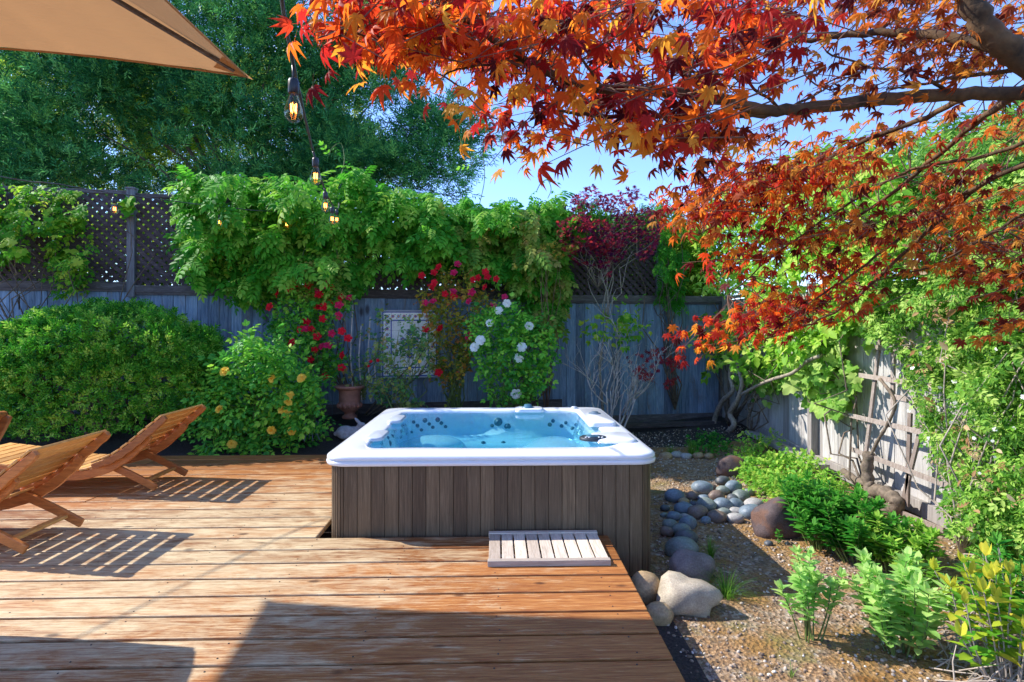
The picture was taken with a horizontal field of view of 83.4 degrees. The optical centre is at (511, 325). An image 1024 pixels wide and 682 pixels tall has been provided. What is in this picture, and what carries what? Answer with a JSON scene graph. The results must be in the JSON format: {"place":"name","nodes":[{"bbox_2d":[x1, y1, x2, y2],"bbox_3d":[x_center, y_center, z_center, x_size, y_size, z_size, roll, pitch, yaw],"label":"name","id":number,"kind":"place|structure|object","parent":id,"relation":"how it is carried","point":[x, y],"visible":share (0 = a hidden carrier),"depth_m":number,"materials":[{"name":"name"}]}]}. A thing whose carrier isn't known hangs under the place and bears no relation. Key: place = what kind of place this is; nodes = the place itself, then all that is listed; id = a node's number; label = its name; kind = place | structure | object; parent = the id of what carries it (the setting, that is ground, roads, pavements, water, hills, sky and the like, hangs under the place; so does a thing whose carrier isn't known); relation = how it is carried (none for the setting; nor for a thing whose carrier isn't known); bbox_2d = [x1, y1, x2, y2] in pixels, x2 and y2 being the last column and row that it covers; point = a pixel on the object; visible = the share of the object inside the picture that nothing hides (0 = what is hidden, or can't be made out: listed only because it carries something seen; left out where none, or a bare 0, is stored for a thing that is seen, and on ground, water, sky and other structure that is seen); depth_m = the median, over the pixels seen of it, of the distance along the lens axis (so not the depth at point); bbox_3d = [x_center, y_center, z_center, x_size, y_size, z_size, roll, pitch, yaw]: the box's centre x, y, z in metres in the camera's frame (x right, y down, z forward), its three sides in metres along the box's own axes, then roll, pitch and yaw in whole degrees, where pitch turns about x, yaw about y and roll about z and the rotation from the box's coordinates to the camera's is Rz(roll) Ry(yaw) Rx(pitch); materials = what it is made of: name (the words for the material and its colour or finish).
{"place":"outdoors","nodes":[
{"label":"outdoors","id":0,"kind":"place"},
{"bbox_2d":[0,413,1023,681],"bbox_3d":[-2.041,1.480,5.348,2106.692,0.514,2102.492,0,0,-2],"label":"ground","id":1,"kind":"structure","parent":0,"point":[772,623],"depth_m":3.56,"materials":[{"name":"soil"}]},
{"bbox_2d":[0,296,228,443],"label":"hedge bush","id":2,"kind":"object","parent":1,"relation":"on","point":[34,330],"visible":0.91,"depth_m":6.39,"materials":[{"name":"green plant"}]},
{"bbox_2d":[0,36,402,281],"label":"tree","id":3,"kind":"object","parent":1,"relation":"on","point":[158,155],"visible":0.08,"depth_m":15.67,"materials":[{"name":"green plant"}]},
{"bbox_2d":[0,0,507,215],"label":"tree","id":4,"kind":"object","parent":1,"relation":"on","point":[27,134],"visible":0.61,"depth_m":11.89,"materials":[{"name":"green plant"}]},
{"bbox_2d":[176,319,341,455],"bbox_3d":[-2.997,0.791,6.699,2.101,1.738,1.017,0,0,-2],"label":"rose bush","id":5,"kind":"object","parent":1,"relation":"on","point":[285,425],"visible":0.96,"depth_m":6.50,"materials":[{"name":"green plant"}]},
{"bbox_2d":[261,270,357,419],"bbox_3d":[-2.627,0.268,7.450,1.294,2.071,0.645,0,0,-2],"label":"climbing rose","id":6,"kind":"object","parent":1,"relation":"on","point":[310,309],"visible":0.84,"depth_m":7.31,"materials":[{"name":"green plant"}]},
{"bbox_2d":[288,250,357,421],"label":"climbing rose","id":7,"kind":"object","parent":1,"relation":"on","point":[336,281],"visible":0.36,"depth_m":7.31,"materials":[{"name":"green plant"}]},
{"bbox_2d":[334,384,364,418],"bbox_3d":[-2.089,0.977,7.398,0.378,0.424,0.378,0,0,-2],"label":"garden urn","id":8,"kind":"object","parent":1,"relation":"on","point":[349,404],"visible":0.96,"depth_m":7.29,"materials":[{"name":"ceramic"}]},
{"bbox_2d":[350,305,376,401],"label":"plant stakes","id":9,"kind":"object","parent":8,"relation":"in","point":[359,353],"visible":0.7,"depth_m":7.55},
{"bbox_2d":[341,308,392,399],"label":"rose bush","id":10,"kind":"object","parent":8,"relation":"in","point":[363,380],"visible":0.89,"depth_m":7.45,"materials":[{"name":"green plant"}]},
{"bbox_2d":[334,418,365,438],"bbox_3d":[-1.971,1.251,6.998,0.401,0.264,0.153,0,0,-2],"label":"rabbit statue","id":11,"kind":"object","parent":1,"relation":"on","point":[344,432],"visible":0.73,"depth_m":6.95,"materials":[{"name":"stone"}]},
{"bbox_2d":[0,186,721,426],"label":"back fence","id":12,"kind":"object","parent":1,"relation":"on","point":[696,399],"visible":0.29,"depth_m":8.22,"materials":[{"name":"grey wood"}]},
{"bbox_2d":[0,183,99,406],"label":"grape vine","id":13,"kind":"object","parent":12,"relation":"attached to","point":[49,227],"visible":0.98,"depth_m":7.10,"materials":[{"name":"green plant"}]},
{"bbox_2d":[39,254,94,407],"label":"grape vine","id":14,"kind":"object","parent":12,"relation":"attached to","point":[78,281],"visible":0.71,"depth_m":7.30,"materials":[{"name":"green plant"}]},
{"bbox_2d":[111,194,155,407],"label":"grape vine","id":15,"kind":"object","parent":12,"relation":"attached to","point":[127,208],"visible":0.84,"depth_m":7.43,"materials":[{"name":"green plant"}]},
{"bbox_2d":[0,176,287,225],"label":"string lights","id":16,"kind":"object","parent":12,"relation":"hanging from","point":[114,199],"visible":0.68,"depth_m":5.88,"materials":[{"name":"rubber"}]},
{"bbox_2d":[280,0,338,224],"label":"string lights","id":17,"kind":"object","parent":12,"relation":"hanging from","point":[293,86],"visible":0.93,"depth_m":2.39,"materials":[{"name":"rubber"}]},
{"bbox_2d":[381,310,438,377],"bbox_3d":[-1.456,0.258,8.195,0.810,0.993,0.038,0,0,-10],"label":"tile panel","id":18,"kind":"object","parent":12,"relation":"attached to","point":[394,326],"visible":0.5,"depth_m":8.17,"materials":[{"name":"white tile"}]},
{"bbox_2d":[576,197,691,409],"bbox_3d":[1.867,-0.322,8.474,1.959,3.219,0.826,0,0,-20],"label":"climbing vine","id":19,"kind":"object","parent":12,"relation":"attached to","point":[671,286],"visible":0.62,"depth_m":8.68,"materials":[{"name":"green plant"}]},
{"bbox_2d":[685,147,917,425],"bbox_3d":[2.982,-0.349,7.457,0.975,3.658,6.955,0,0,-2],"label":"climbing vine","id":20,"kind":"object","parent":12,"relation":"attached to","point":[778,358],"visible":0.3,"depth_m":6.32,"materials":[{"name":"green plant"}]},
{"bbox_2d":[0,186,748,308],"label":"garden shrubs","id":21,"kind":"object","parent":1,"relation":"on","point":[686,245],"visible":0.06,"depth_m":9.23,"materials":[{"name":"plant"}]},
{"bbox_2d":[161,164,591,415],"bbox_3d":[-1.594,-0.421,7.650,5.780,3.584,1.516,0,0,-14],"label":"wisteria","id":22,"kind":"object","parent":1,"relation":"on","point":[376,224],"visible":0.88,"depth_m":7.50,"materials":[{"name":"green plant"}]},
{"bbox_2d":[318,140,349,187],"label":"vine shoot","id":23,"kind":"object","parent":22,"relation":"attached to","point":[329,150],"visible":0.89,"depth_m":7.75,"materials":[{"name":"green plant"}]},
{"bbox_2d":[456,148,495,203],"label":"vine shoot","id":24,"kind":"object","parent":22,"relation":"attached to","point":[477,156],"visible":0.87,"depth_m":8.14,"materials":[{"name":"green plant"}]},
{"bbox_2d":[529,179,560,200],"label":"vine shoot","id":25,"kind":"object","parent":22,"relation":"attached to","point":[551,192],"visible":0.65,"depth_m":8.30,"materials":[{"name":"green plant"}]},
{"bbox_2d":[363,316,436,407],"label":"rose bush","id":26,"kind":"object","parent":1,"relation":"on","point":[403,387],"visible":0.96,"depth_m":7.17,"materials":[{"name":"green plant"}]},
{"bbox_2d":[413,261,507,407],"bbox_3d":[-0.697,0.225,7.653,1.284,2.160,0.638,0,0,-2],"label":"climbing rose","id":27,"kind":"object","parent":1,"relation":"on","point":[452,376],"visible":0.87,"depth_m":7.56,"materials":[{"name":"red plant"}]},
{"bbox_2d":[326,404,655,575],"bbox_3d":[-0.165,1.268,5.047,2.308,0.925,2.308,0,0,-2],"label":"hot tub","id":28,"kind":"object","parent":1,"relation":"on","point":[436,472],"visible":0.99,"depth_m":3.94,"materials":[{"name":"plastic"}]},
{"bbox_2d":[416,201,578,405],"bbox_3d":[-0.255,-0.166,7.905,2.353,3.215,1.537,0,0,-2],"label":"wisteria","id":29,"kind":"object","parent":1,"relation":"on","point":[527,240],"visible":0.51,"depth_m":7.81,"materials":[{"name":"green plant"}]},
{"bbox_2d":[461,292,563,406],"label":"rose bush","id":30,"kind":"object","parent":1,"relation":"on","point":[523,367],"visible":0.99,"depth_m":7.18,"materials":[{"name":"green plant"}]},
{"bbox_2d":[528,240,578,406],"bbox_3d":[0.533,0.103,7.719,0.710,2.508,0.458,0,0,-2],"label":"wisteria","id":31,"kind":"object","parent":1,"relation":"on","point":[545,292],"visible":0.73,"depth_m":7.71,"materials":[{"name":"green plant"}]},
{"bbox_2d":[555,184,661,410],"bbox_3d":[1.385,-0.261,8.072,1.631,3.612,0.928,0,0,-2],"label":"maple","id":32,"kind":"object","parent":1,"relation":"on","point":[595,245],"visible":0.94,"depth_m":8.02,"materials":[{"name":"purple plant"}]},
{"bbox_2d":[554,294,686,427],"bbox_3d":[1.478,0.580,7.751,1.916,2.016,1.314,0,0,-2],"label":"bare shrub","id":33,"kind":"object","parent":1,"relation":"on","point":[624,320],"visible":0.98,"depth_m":7.74,"materials":[{"name":"brown plant"}]},
{"bbox_2d":[631,571,659,603],"bbox_3d":[0.838,1.659,3.610,0.222,0.236,0.162,0,0,-2],"label":"boulder","id":34,"kind":"object","parent":1,"relation":"on","point":[646,584],"visible":0.51,"depth_m":3.54,"materials":[{"name":"beige stone"}]},
{"bbox_2d":[269,0,1023,370],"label":"red maple","id":35,"kind":"object","parent":1,"relation":"on","point":[479,38],"visible":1,"depth_m":1.93,"materials":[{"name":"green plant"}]},
{"bbox_2d":[646,601,673,625],"bbox_3d":[0.855,1.686,3.352,0.181,0.137,0.134,0,0,-2],"label":"boulder","id":36,"kind":"object","parent":1,"relation":"on","point":[661,613],"visible":0.8,"depth_m":3.30,"materials":[{"name":"beige stone"}]},
{"bbox_2d":[660,504,669,510],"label":"river stone","id":37,"kind":"object","parent":1,"relation":"on","point":[663,507],"visible":1,"depth_m":5.34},
{"bbox_2d":[659,452,672,458],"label":"edging stone","id":38,"kind":"object","parent":1,"relation":"on","point":[665,455],"visible":0.96,"depth_m":7.02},
{"bbox_2d":[660,526,673,536],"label":"river stone","id":39,"kind":"object","parent":1,"relation":"on","point":[666,531],"visible":0.98,"depth_m":4.70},
{"bbox_2d":[662,519,676,527],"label":"river stone","id":40,"kind":"object","parent":1,"relation":"on","point":[671,523],"visible":0.55,"depth_m":4.85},
{"bbox_2d":[622,420,720,427],"bbox_3d":[1.982,1.440,8.355,2.220,0.070,0.080,0,0,-9],"label":"timber edging","id":41,"kind":"object","parent":1,"relation":"on","point":[665,424],"visible":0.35,"depth_m":8.37,"materials":[{"name":"brown wood"}]},
{"bbox_2d":[666,511,681,520],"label":"river stone","id":42,"kind":"object","parent":1,"relation":"on","point":[675,515],"visible":0.74,"depth_m":5.06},
{"bbox_2d":[664,488,684,502],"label":"river stone","id":43,"kind":"object","parent":1,"relation":"on","point":[673,495],"visible":0.87,"depth_m":5.59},
{"bbox_2d":[671,451,681,457],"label":"edging stone","id":44,"kind":"object","parent":1,"relation":"on","point":[676,454],"visible":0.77,"depth_m":7.04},
{"bbox_2d":[672,523,690,534],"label":"river stone","id":45,"kind":"object","parent":1,"relation":"on","point":[677,527],"visible":0.49,"depth_m":4.69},
{"bbox_2d":[664,536,699,556],"bbox_3d":[1.276,1.676,4.320,0.263,0.169,0.205,0,0,-2],"label":"boulder","id":46,"kind":"object","parent":1,"relation":"on","point":[672,545],"visible":0.65,"depth_m":4.27,"materials":[{"name":"grey stone"}]},
{"bbox_2d":[674,501,692,513],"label":"river stone","id":47,"kind":"object","parent":1,"relation":"on","point":[681,507],"visible":0.66,"depth_m":5.25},
{"bbox_2d":[674,529,697,542],"bbox_3d":[1.380,1.684,4.566,0.182,0.130,0.170,0,0,-2],"label":"river stone","id":48,"kind":"object","parent":1,"relation":"on","point":[691,534],"visible":0.59,"depth_m":4.53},
{"bbox_2d":[681,453,691,458],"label":"edging stone","id":49,"kind":"object","parent":1,"relation":"on","point":[686,455],"visible":0.98,"depth_m":6.99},
{"bbox_2d":[679,515,696,528],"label":"river stone","id":50,"kind":"object","parent":1,"relation":"on","point":[690,521],"visible":0.66,"depth_m":4.85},
{"bbox_2d":[682,438,695,456],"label":"grass tuft","id":51,"kind":"object","parent":1,"relation":"on","point":[691,450],"visible":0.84,"depth_m":7.08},
{"bbox_2d":[656,570,722,617],"bbox_3d":[1.066,1.656,3.504,0.393,0.277,0.274,0,0,-2],"label":"boulder","id":52,"kind":"object","parent":1,"relation":"on","point":[678,593],"visible":0.82,"depth_m":3.40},
{"bbox_2d":[669,549,715,582],"bbox_3d":[1.231,1.660,3.926,0.306,0.259,0.224,0,0,-2],"label":"boulder","id":53,"kind":"object","parent":1,"relation":"on","point":[690,563],"visible":0.66,"depth_m":3.85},
{"bbox_2d":[686,491,699,499],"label":"river stone","id":54,"kind":"object","parent":1,"relation":"on","point":[693,495],"visible":0.89,"depth_m":5.67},
{"bbox_2d":[687,505,707,518],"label":"river stone","id":55,"kind":"object","parent":1,"relation":"on","point":[697,511],"visible":0.71,"depth_m":5.12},
{"bbox_2d":[692,452,703,458],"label":"edging stone","id":56,"kind":"object","parent":1,"relation":"on","point":[700,455],"visible":0.98,"depth_m":7.00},
{"bbox_2d":[691,480,712,494],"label":"river stone","id":57,"kind":"object","parent":1,"relation":"on","point":[702,487],"visible":0.84,"depth_m":5.85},
{"bbox_2d":[701,516,710,523],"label":"river stone","id":58,"kind":"object","parent":1,"relation":"on","point":[705,519],"visible":0.96,"depth_m":5.00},
{"bbox_2d":[696,497,716,511],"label":"river stone","id":59,"kind":"object","parent":1,"relation":"on","point":[709,504],"visible":0.69,"depth_m":5.32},
{"bbox_2d":[685,427,732,458],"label":"ground cover","id":60,"kind":"object","parent":1,"relation":"on","point":[713,434],"visible":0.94,"depth_m":7.29,"materials":[{"name":"green plant"}]},
{"bbox_2d":[703,536,723,558],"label":"grass tuft","id":61,"kind":"object","parent":1,"relation":"on","point":[710,549],"visible":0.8,"depth_m":4.23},
{"bbox_2d":[708,490,724,500],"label":"river stone","id":62,"kind":"object","parent":1,"relation":"on","point":[713,495],"visible":0.54,"depth_m":5.58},
{"bbox_2d":[707,509,726,522],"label":"river stone","id":63,"kind":"object","parent":1,"relation":"on","point":[716,516],"visible":0.86,"depth_m":5.01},
{"bbox_2d":[715,476,729,484],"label":"river stone","id":64,"kind":"object","parent":1,"relation":"on","point":[721,480],"visible":0.76,"depth_m":6.08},
{"bbox_2d":[715,485,729,494],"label":"river stone","id":65,"kind":"object","parent":1,"relation":"on","point":[725,490],"visible":0.73,"depth_m":5.80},
{"bbox_2d":[714,497,732,508],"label":"river stone","id":66,"kind":"object","parent":1,"relation":"on","point":[721,502],"visible":0.59,"depth_m":5.33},
{"bbox_2d":[717,507,731,514],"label":"river stone","id":67,"kind":"object","parent":1,"relation":"on","point":[727,511],"visible":0.41,"depth_m":5.18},
{"bbox_2d":[715,455,747,476],"bbox_3d":[2.444,1.574,6.377,0.362,0.267,0.258,0,0,-2],"label":"boulder","id":68,"kind":"object","parent":1,"relation":"on","point":[726,464],"visible":0.62,"depth_m":6.31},
{"bbox_2d":[700,561,764,602],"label":"grass tuft","id":69,"kind":"object","parent":1,"relation":"on","point":[726,588],"visible":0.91,"depth_m":3.69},
{"bbox_2d":[725,480,741,492],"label":"river stone","id":70,"kind":"object","parent":1,"relation":"on","point":[732,485],"visible":0.75,"depth_m":5.84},
{"bbox_2d":[727,513,744,522],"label":"river stone","id":71,"kind":"object","parent":1,"relation":"on","point":[735,518],"visible":0.91,"depth_m":5.00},
{"bbox_2d":[730,498,743,507],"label":"river stone","id":72,"kind":"object","parent":1,"relation":"on","point":[737,502],"visible":0.53,"depth_m":5.36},
{"bbox_2d":[732,489,750,501],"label":"river stone","id":73,"kind":"object","parent":1,"relation":"on","point":[743,495],"visible":0.56,"depth_m":5.57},
{"bbox_2d":[739,504,757,519],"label":"river stone","id":74,"kind":"object","parent":1,"relation":"on","point":[745,510],"visible":0.47,"depth_m":5.09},
{"bbox_2d":[744,498,763,504],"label":"river stone","id":75,"kind":"object","parent":1,"relation":"on","point":[756,501],"visible":0.47,"depth_m":5.33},
{"bbox_2d":[712,328,820,431],"bbox_3d":[3.034,0.793,7.146,0.084,1.620,2.809,0,0,-2],"label":"twisted vine trunk","id":76,"kind":"object","parent":1,"relation":"on","point":[732,419],"visible":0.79,"depth_m":7.67,"materials":[{"name":"brown plant"}]},
{"bbox_2d":[751,497,800,538],"bbox_3d":[2.192,1.613,4.724,0.406,0.415,0.321,0,0,-2],"label":"boulder","id":77,"kind":"object","parent":1,"relation":"on","point":[768,519],"visible":0.64,"depth_m":4.63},
{"bbox_2d":[774,529,783,543],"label":"seedling","id":78,"kind":"object","parent":1,"relation":"on","point":[779,536],"visible":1,"depth_m":4.53,"materials":[{"name":"green plant"}]},
{"bbox_2d":[727,427,832,501],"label":"ground cover","id":79,"kind":"object","parent":1,"relation":"on","point":[765,479],"visible":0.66,"depth_m":6.06,"materials":[{"name":"green plant"}]},
{"bbox_2d":[745,430,829,468],"bbox_3d":[3.212,1.445,6.836,0.140,0.100,1.701,0,0,-2],"label":"plank","id":80,"kind":"object","parent":1,"relation":"on","point":[773,442],"visible":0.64,"depth_m":6.82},
{"bbox_2d":[712,121,879,285],"bbox_3d":[4.300,-0.720,9.808,1.484,4.694,7.608,0,0,0],"label":"background shrub","id":81,"kind":"object","parent":1,"relation":"on","point":[823,150],"visible":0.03,"depth_m":8.57,"materials":[{"name":"green plant"}]},
{"bbox_2d":[772,545,850,642],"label":"mint plant","id":82,"kind":"object","parent":1,"relation":"on","point":[805,580],"visible":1,"depth_m":3.13,"materials":[{"name":"green plant"}]},
{"bbox_2d":[775,469,870,551],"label":"mint plant","id":83,"kind":"object","parent":1,"relation":"on","point":[795,493],"visible":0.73,"depth_m":4.33,"materials":[{"name":"green plant"}]},
{"bbox_2d":[797,467,862,499],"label":"ground plant","id":84,"kind":"object","parent":1,"relation":"on","point":[842,486],"visible":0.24,"depth_m":5.28,"materials":[{"name":"green plant"}]},
{"bbox_2d":[792,295,877,487],"bbox_3d":[3.277,0.644,5.908,0.536,1.965,1.821,0,0,12],"label":"grape vine","id":85,"kind":"object","parent":1,"relation":"on","point":[832,377],"visible":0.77,"depth_m":5.71,"materials":[{"name":"green plant"}]},
{"bbox_2d":[800,491,916,565],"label":"mint plant","id":86,"kind":"object","parent":1,"relation":"on","point":[849,535],"visible":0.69,"depth_m":4.05,"materials":[{"name":"green plant"}]},
{"bbox_2d":[722,264,1022,557],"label":"side fence","id":87,"kind":"object","parent":1,"relation":"on","point":[794,422],"visible":0.1,"depth_m":5.64,"materials":[{"name":"wood"}]},
{"bbox_2d":[727,358,804,430],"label":"grape vine","id":88,"kind":"object","parent":87,"relation":"attached to","point":[788,385],"visible":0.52,"depth_m":7.18,"materials":[{"name":"green plant"}]},
{"bbox_2d":[840,378,904,515],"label":"gnarled vine","id":89,"kind":"object","parent":1,"relation":"on","point":[895,500],"visible":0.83,"depth_m":5.07,"materials":[{"name":"brown plant"}]},
{"bbox_2d":[843,339,960,532],"bbox_3d":[3.288,0.856,4.925,0.049,1.474,1.438,0,0,-2],"label":"wooden trellis","id":90,"kind":"object","parent":1,"relation":"on","point":[911,454],"visible":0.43,"depth_m":4.86,"materials":[{"name":"grey wood"}]},
{"bbox_2d":[855,509,949,573],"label":"mint plant","id":91,"kind":"object","parent":1,"relation":"on","point":[921,539],"visible":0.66,"depth_m":3.82,"materials":[{"name":"green plant"}]},
{"bbox_2d":[846,546,960,658],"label":"mint plant","id":92,"kind":"object","parent":1,"relation":"on","point":[881,599],"visible":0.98,"depth_m":2.97,"materials":[{"name":"green plant"}]},
{"bbox_2d":[887,548,942,597],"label":"mint plant","id":93,"kind":"object","parent":1,"relation":"on","point":[932,571],"visible":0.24,"depth_m":3.55,"materials":[{"name":"green plant"}]},
{"bbox_2d":[845,115,1023,575],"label":"jasmine","id":94,"kind":"object","parent":1,"relation":"on","point":[979,511],"depth_m":3.89,"materials":[{"name":"plant"}]},
{"bbox_2d":[877,100,1023,272],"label":"background shrub","id":95,"kind":"object","parent":1,"relation":"on","point":[952,133],"visible":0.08,"depth_m":5.47,"materials":[{"name":"green plant"}]},
{"bbox_2d":[925,541,1023,681],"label":"yellow leaf shrub","id":96,"kind":"object","parent":1,"relation":"on","point":[996,633],"visible":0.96,"depth_m":2.68,"materials":[{"name":"plant"}]},
{"bbox_2d":[929,585,1023,681],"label":"dry stems","id":97,"kind":"object","parent":1,"relation":"on","point":[991,677],"visible":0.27,"depth_m":2.82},
{"bbox_2d":[955,529,1023,638],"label":"yellow leaf shrub","id":98,"kind":"object","parent":1,"relation":"on","point":[995,540],"visible":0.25,"depth_m":3.11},
{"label":"deck frame","id":99,"kind":"structure","parent":1,"relation":"on","visible":0},
{"bbox_2d":[0,455,684,681],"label":"deck","id":100,"kind":"structure","parent":99,"relation":"on","point":[438,603],"depth_m":3.01,"materials":[{"name":"wood"}]},
{"bbox_2d":[0,411,11,440],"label":"wooden chair","id":101,"kind":"object","parent":100,"relation":"on","point":[5,419],"visible":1,"depth_m":2.82,"materials":[{"name":"brown wood"}]},
{"bbox_2d":[0,429,110,553],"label":"sun lounger","id":102,"kind":"object","parent":100,"relation":"on","point":[47,469],"visible":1,"depth_m":3.97,"materials":[{"name":"brown wood"}]},
{"bbox_2d":[0,404,205,490],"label":"sun lounger","id":103,"kind":"object","parent":100,"relation":"on","point":[138,447],"visible":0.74,"depth_m":5.04,"materials":[{"name":"brown wood"}]},
{"bbox_2d":[0,0,251,78],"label":"patio umbrella","id":104,"kind":"object","parent":100,"relation":"on","point":[166,33],"visible":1,"depth_m":3.64,"materials":[{"name":"beige fabric"}]},
{"bbox_2d":[9,455,637,673],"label":"deck screws","id":105,"kind":"object","parent":100,"relation":"attached to","point":[279,581],"visible":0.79,"depth_m":3.02,"materials":[{"name":"black metal"}]},
{"bbox_2d":[488,530,610,566],"bbox_3d":[0.215,1.402,3.642,0.730,0.034,0.502,0,0,-2],"label":"duckboard","id":106,"kind":"object","parent":100,"relation":"on","point":[521,557],"visible":1,"depth_m":3.57,"materials":[{"name":"wood"}]},
{"bbox_2d":[0,0,1023,299],"label":"sky","id":107,"kind":"structure","parent":0,"point":[514,184],"materials":[{"name":"blue"}]},
{"bbox_2d":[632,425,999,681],"bbox_3d":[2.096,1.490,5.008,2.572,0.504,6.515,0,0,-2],"label":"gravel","id":108,"kind":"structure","parent":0,"point":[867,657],"depth_m":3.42,"materials":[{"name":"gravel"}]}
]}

